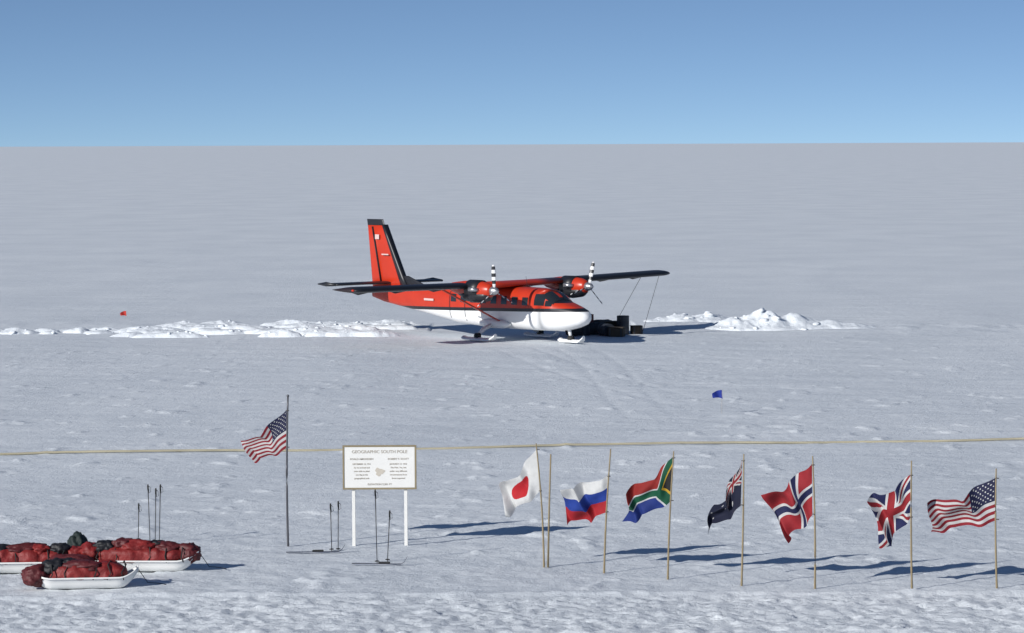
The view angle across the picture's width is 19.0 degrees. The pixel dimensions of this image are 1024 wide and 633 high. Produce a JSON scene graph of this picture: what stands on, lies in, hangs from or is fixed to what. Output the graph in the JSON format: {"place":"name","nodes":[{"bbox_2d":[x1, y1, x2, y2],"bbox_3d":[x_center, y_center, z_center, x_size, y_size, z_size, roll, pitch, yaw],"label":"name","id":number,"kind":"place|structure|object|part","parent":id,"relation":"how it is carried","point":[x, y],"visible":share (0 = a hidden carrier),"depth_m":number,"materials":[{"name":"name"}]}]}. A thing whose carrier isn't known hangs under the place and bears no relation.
{"place":"outdoors","nodes":[
{"label":"outdoors","id":0,"kind":"place"},
{"bbox_2d":[67,531,87,545],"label":"duffel bag","id":1,"kind":"object","parent":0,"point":[76,538],"visible":0.38,"depth_m":65.42,"materials":[{"name":"grey fabric"}]},
{"bbox_2d":[0,142,1023,632],"bbox_3d":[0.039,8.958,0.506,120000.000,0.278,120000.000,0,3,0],"label":"snow ground","id":2,"kind":"structure","parent":0,"point":[912,254],"depth_m":114.48,"materials":[{"name":"white snow"}]},
{"bbox_2d":[0,542,81,572],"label":"cargo sledge","id":3,"kind":"object","parent":2,"relation":"on","point":[16,558],"visible":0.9,"depth_m":64.43,"materials":[{"name":"red fabric"}]},
{"bbox_2d":[0,327,118,334],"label":"snow berm","id":4,"kind":"structure","parent":2,"relation":"on","point":[94,330],"depth_m":146.96,"materials":[{"name":"white snow"}]},
{"bbox_2d":[49,554,94,560],"bbox_3d":[-9.208,5.219,63.984,1.160,0.502,0.614,0,3,0],"label":"duffel bag","id":5,"kind":"object","parent":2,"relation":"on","point":[79,556],"visible":0.24,"depth_m":63.90,"materials":[{"name":"red fabric"}]},
{"bbox_2d":[21,557,165,588],"bbox_3d":[-8.537,5.223,62.285,2.945,0.620,0.711,-1,3,-6],"label":"cargo sledge","id":6,"kind":"object","parent":2,"relation":"on","point":[64,573],"visible":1,"depth_m":62.02,"materials":[{"name":"red fabric"}]},
{"bbox_2d":[136,503,139,538],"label":"ski pole","id":7,"kind":"object","parent":2,"relation":"on","point":[138,520],"visible":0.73,"depth_m":69.66,"materials":[{"name":"black metal"}]},
{"bbox_2d":[147,484,150,537],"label":"ski pole","id":8,"kind":"object","parent":2,"relation":"on","point":[148,507],"visible":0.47,"depth_m":69.07,"materials":[{"name":"black metal"}]},
{"bbox_2d":[78,537,225,570],"bbox_3d":[-7.633,5.032,64.679,3.172,0.698,0.686,0,3,2],"label":"cargo sledge","id":9,"kind":"object","parent":2,"relation":"on","point":[154,555],"visible":0.97,"depth_m":64.44,"materials":[{"name":"red fabric"}]},
{"bbox_2d":[155,488,158,539],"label":"ski pole","id":10,"kind":"object","parent":2,"relation":"on","point":[156,490],"visible":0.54,"depth_m":69.27,"materials":[{"name":"black metal"}]},
{"bbox_2d":[159,484,162,539],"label":"ski pole","id":11,"kind":"object","parent":2,"relation":"on","point":[160,486],"visible":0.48,"depth_m":68.75,"materials":[{"name":"black metal"}]},
{"bbox_2d":[109,319,420,337],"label":"snow berm","id":12,"kind":"structure","parent":2,"relation":"on","point":[292,327],"depth_m":145.79,"materials":[{"name":"white snow"}]},
{"bbox_2d":[241,395,288,546],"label":"american flag","id":13,"kind":"object","parent":2,"relation":"on","point":[272,439],"visible":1,"depth_m":68.56,"materials":[{"name":"multicoloured fabric"}]},
{"bbox_2d":[286,545,344,552],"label":"cross country ski","id":14,"kind":"object","parent":2,"relation":"on","point":[315,551],"visible":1,"depth_m":67.31,"materials":[{"name":"black plastic"}]},
{"bbox_2d":[329,503,333,550],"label":"ski pole","id":15,"kind":"object","parent":2,"relation":"on","point":[331,549],"visible":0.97,"depth_m":67.68,"materials":[{"name":"black metal"}]},
{"bbox_2d":[336,501,340,549],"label":"ski pole","id":16,"kind":"object","parent":2,"relation":"on","point":[338,503],"visible":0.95,"depth_m":67.71,"materials":[{"name":"black metal"}]},
{"bbox_2d":[374,490,378,561],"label":"ski pole","id":17,"kind":"object","parent":2,"relation":"on","point":[376,523],"visible":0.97,"depth_m":65.75,"materials":[{"name":"black metal"}]},
{"bbox_2d":[342,445,416,545],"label":"information sign","id":18,"kind":"object","parent":2,"relation":"on","point":[371,467],"visible":1,"depth_m":68.48,"materials":[{"name":"white metal"}]},
{"bbox_2d":[352,558,406,564],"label":"cross country ski","id":19,"kind":"object","parent":2,"relation":"on","point":[381,563],"visible":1,"depth_m":65.31,"materials":[{"name":"black plastic"}]},
{"bbox_2d":[385,510,391,561],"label":"ski pole","id":20,"kind":"object","parent":2,"relation":"on","point":[387,559],"visible":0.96,"depth_m":65.88,"materials":[{"name":"black metal"}]},
{"bbox_2d":[318,219,669,342],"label":"propeller aircraft","id":21,"kind":"object","parent":2,"relation":"on","point":[515,304],"visible":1,"depth_m":140.44,"materials":[{"name":"red metal"}]},
{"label":"cabin window","id":22,"kind":"part","parent":21,"relation":"part of","materials":[{"name":"black glass"}]},
{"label":"cabin window","id":23,"kind":"part","parent":21,"relation":"part of","materials":[{"name":"black glass"}]},
{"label":"cabin window","id":24,"kind":"part","parent":21,"relation":"part of","materials":[{"name":"black glass"}]},
{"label":"cabin window","id":25,"kind":"part","parent":21,"relation":"part of","materials":[{"name":"black glass"}]},
{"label":"cockpit side window","id":26,"kind":"part","parent":21,"relation":"part of","materials":[{"name":"black glass"}]},
{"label":"cockpit quarter window","id":27,"kind":"part","parent":21,"relation":"part of","materials":[{"name":"black glass"}]},
{"bbox_2d":[0,437,1023,454],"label":"surface cable","id":28,"kind":"object","parent":2,"relation":"on","point":[534,445],"visible":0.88,"depth_m":90.74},
{"bbox_2d":[499,443,544,567],"bbox_3d":[0.169,4.085,65.038,1.064,2.802,0.304,2,4,29],"label":"japanese flag","id":29,"kind":"object","parent":2,"relation":"on","point":[523,487],"visible":1,"depth_m":64.99,"materials":[{"name":"white fabric"}]},
{"bbox_2d":[547,454,550,567],"bbox_3d":[0.789,4.181,64.909,0.108,2.521,0.048,0,3,0],"label":"bamboo pole","id":30,"kind":"object","parent":2,"relation":"on","point":[549,515],"visible":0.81,"depth_m":64.90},
{"bbox_2d":[565,328,582,335],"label":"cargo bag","id":31,"kind":"object","parent":2,"relation":"on","point":[577,332],"visible":0.69,"depth_m":142.97,"materials":[{"name":"black fabric"}]},
{"bbox_2d":[581,324,588,335],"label":"fuel drum","id":32,"kind":"object","parent":2,"relation":"on","point":[585,329],"visible":0.45,"depth_m":143.60,"materials":[{"name":"paint"}]},
{"bbox_2d":[560,449,610,572],"bbox_3d":[1.520,4.147,64.197,1.148,2.772,0.381,2,4,29],"label":"russian flag","id":33,"kind":"object","parent":2,"relation":"on","point":[586,500],"visible":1,"depth_m":64.18,"materials":[{"name":"multicoloured fabric"}]},
{"bbox_2d":[589,322,604,334],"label":"fuel drum","id":34,"kind":"object","parent":2,"relation":"on","point":[592,328],"visible":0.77,"depth_m":144.16,"materials":[{"name":"paint"}]},
{"bbox_2d":[596,323,613,335],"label":"fuel drum","id":35,"kind":"object","parent":2,"relation":"on","point":[602,329],"visible":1,"depth_m":143.17,"materials":[{"name":"paint"}]},
{"bbox_2d":[598,321,616,326],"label":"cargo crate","id":36,"kind":"object","parent":2,"relation":"on","point":[614,323],"visible":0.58,"depth_m":144.89,"materials":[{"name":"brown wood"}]},
{"bbox_2d":[608,327,625,336],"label":"cargo crate","id":37,"kind":"object","parent":2,"relation":"on","point":[616,331],"visible":1,"depth_m":142.64,"materials":[{"name":"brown wood"}]},
{"bbox_2d":[617,315,628,334],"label":"fuel drum","id":38,"kind":"object","parent":2,"relation":"on","point":[622,320],"visible":0.74,"depth_m":144.31,"materials":[{"name":"paint"}]},
{"bbox_2d":[630,325,642,333],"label":"cargo crate","id":39,"kind":"object","parent":2,"relation":"on","point":[636,329],"visible":1,"depth_m":144.63,"materials":[{"name":"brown wood"}]},
{"bbox_2d":[622,451,674,579],"bbox_3d":[2.805,4.176,63.227,1.194,2.811,0.325,1,3,22],"label":"african flag","id":40,"kind":"object","parent":2,"relation":"on","point":[647,496],"visible":1,"depth_m":63.22,"materials":[{"name":"multicoloured fabric"}]},
{"bbox_2d":[643,311,728,322],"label":"snow pile","id":41,"kind":"object","parent":2,"relation":"on","point":[707,316],"visible":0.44,"depth_m":153.68,"materials":[{"name":"white snow"}]},
{"bbox_2d":[712,390,722,398],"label":"marker flag","id":42,"kind":"object","parent":2,"relation":"on","point":[717,394],"visible":1,"depth_m":101.81,"materials":[{"name":"blue fabric"}]},
{"bbox_2d":[707,454,744,585],"bbox_3d":[4.323,4.199,62.473,0.350,2.851,1.086,-2,4,-34],"label":"australian flag","id":43,"kind":"object","parent":2,"relation":"on","point":[726,509],"visible":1,"depth_m":62.30,"materials":[{"name":"blue fabric"}]},
{"bbox_2d":[689,307,877,330],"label":"snow pile","id":44,"kind":"object","parent":2,"relation":"on","point":[762,319],"visible":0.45,"depth_m":148.01,"materials":[{"name":"white snow"}]},
{"bbox_2d":[761,456,815,588],"bbox_3d":[5.619,4.229,61.945,1.132,2.851,0.307,2,4,31],"label":"norwegian flag","id":45,"kind":"object","parent":2,"relation":"on","point":[791,506],"visible":1,"depth_m":61.81,"materials":[{"name":"red fabric"}]},
{"bbox_2d":[867,461,912,588],"bbox_3d":[7.662,4.282,61.801,0.947,2.771,0.363,1,3,22],"label":"british flag","id":46,"kind":"object","parent":2,"relation":"on","point":[892,511],"visible":1,"depth_m":61.79,"materials":[{"name":"multicoloured fabric"}]},
{"bbox_2d":[927,468,998,587],"bbox_3d":[9.114,4.348,61.797,1.460,2.581,0.432,1,4,25],"label":"american flag","id":47,"kind":"object","parent":2,"relation":"on","point":[976,507],"visible":1,"depth_m":61.73,"materials":[{"name":"multicoloured fabric"}]},
{"bbox_2d":[0,0,1023,146],"label":"sky","id":48,"kind":"structure","parent":0,"point":[73,72],"materials":[{"name":"blue"}]}
]}

